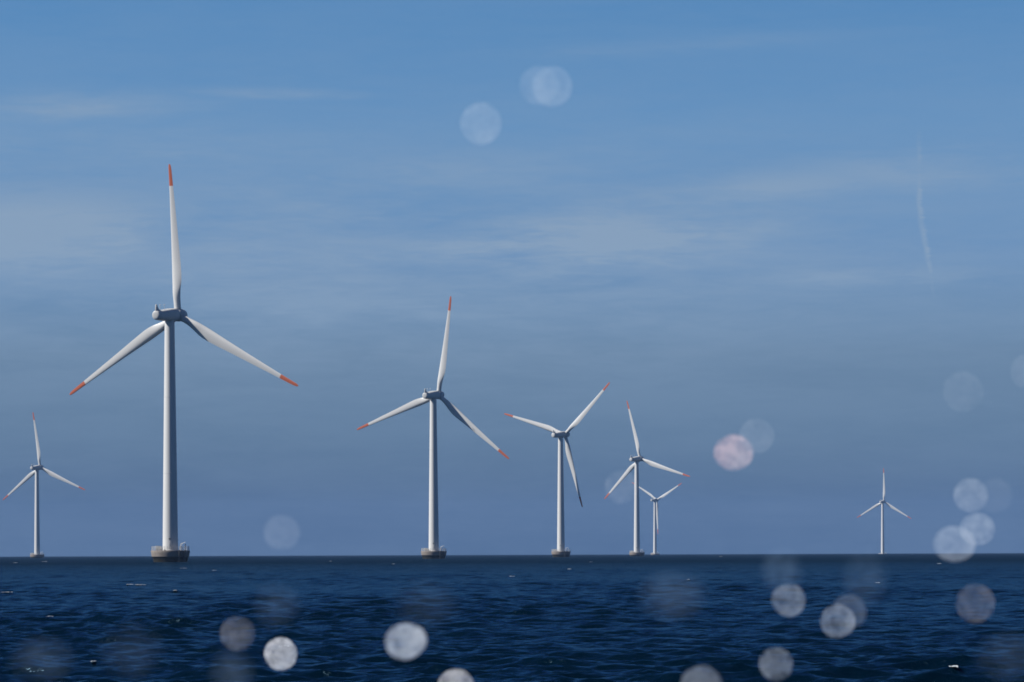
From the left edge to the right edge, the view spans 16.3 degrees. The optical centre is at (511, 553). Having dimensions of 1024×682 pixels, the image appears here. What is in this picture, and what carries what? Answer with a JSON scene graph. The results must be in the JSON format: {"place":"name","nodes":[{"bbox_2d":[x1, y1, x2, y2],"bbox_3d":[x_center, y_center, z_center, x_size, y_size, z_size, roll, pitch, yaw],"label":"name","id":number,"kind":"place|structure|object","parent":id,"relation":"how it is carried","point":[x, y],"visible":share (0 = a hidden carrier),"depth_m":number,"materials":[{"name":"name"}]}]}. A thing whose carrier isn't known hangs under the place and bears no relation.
{"place":"outdoors","nodes":[
{"label":"outdoors","id":0,"kind":"place"},
{"bbox_2d":[0,553,1023,681],"bbox_3d":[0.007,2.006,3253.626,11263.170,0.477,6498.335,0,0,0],"label":"sea","id":1,"kind":"structure","parent":0,"point":[917,617],"depth_m":107.12,"materials":[{"name":"liquid"}]},
{"bbox_2d":[3,413,84,557],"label":"wind turbine","id":2,"kind":"object","parent":1,"relation":"in","point":[36,553],"visible":0.98,"depth_m":2710.77,"materials":[{"name":"white metal"}]},
{"bbox_2d":[70,164,297,561],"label":"wind turbine","id":3,"kind":"object","parent":1,"relation":"in","point":[168,551],"visible":0.99,"depth_m":999.79,"materials":[{"name":"metal"}]},
{"bbox_2d":[357,296,508,558],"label":"wind turbine","id":4,"kind":"object","parent":1,"relation":"in","point":[432,551],"visible":0.99,"depth_m":1510.76,"materials":[{"name":"white metal"}]},
{"bbox_2d":[15,561,957,667],"bbox_3d":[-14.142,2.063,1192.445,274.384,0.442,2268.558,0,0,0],"label":"sea foam","id":5,"kind":"object","parent":1,"relation":"on","point":[956,666],"visible":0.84,"depth_m":109.89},
{"bbox_2d":[504,382,609,556],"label":"wind turbine","id":6,"kind":"object","parent":1,"relation":"in","point":[560,551],"visible":0.97,"depth_m":2018.65,"materials":[{"name":"white metal"}]},
{"bbox_2d":[604,401,689,555],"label":"wind turbine","id":7,"kind":"object","parent":1,"relation":"in","point":[635,465],"visible":0.97,"depth_m":2522.71,"materials":[{"name":"white metal"}]},
{"bbox_2d":[632,482,680,554],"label":"wind turbine","id":8,"kind":"object","parent":1,"relation":"in","point":[655,500],"visible":0.89,"depth_m":4388.71,"materials":[{"name":"white metal"}]},
{"bbox_2d":[857,468,910,553],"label":"wind turbine","id":9,"kind":"object","parent":1,"relation":"in","point":[882,502],"visible":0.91,"depth_m":4658.98,"materials":[{"name":"white metal"}]},
{"bbox_2d":[0,0,1023,556],"label":"sky","id":10,"kind":"structure","parent":0,"point":[788,235],"materials":[{"name":"blue"}]}
]}

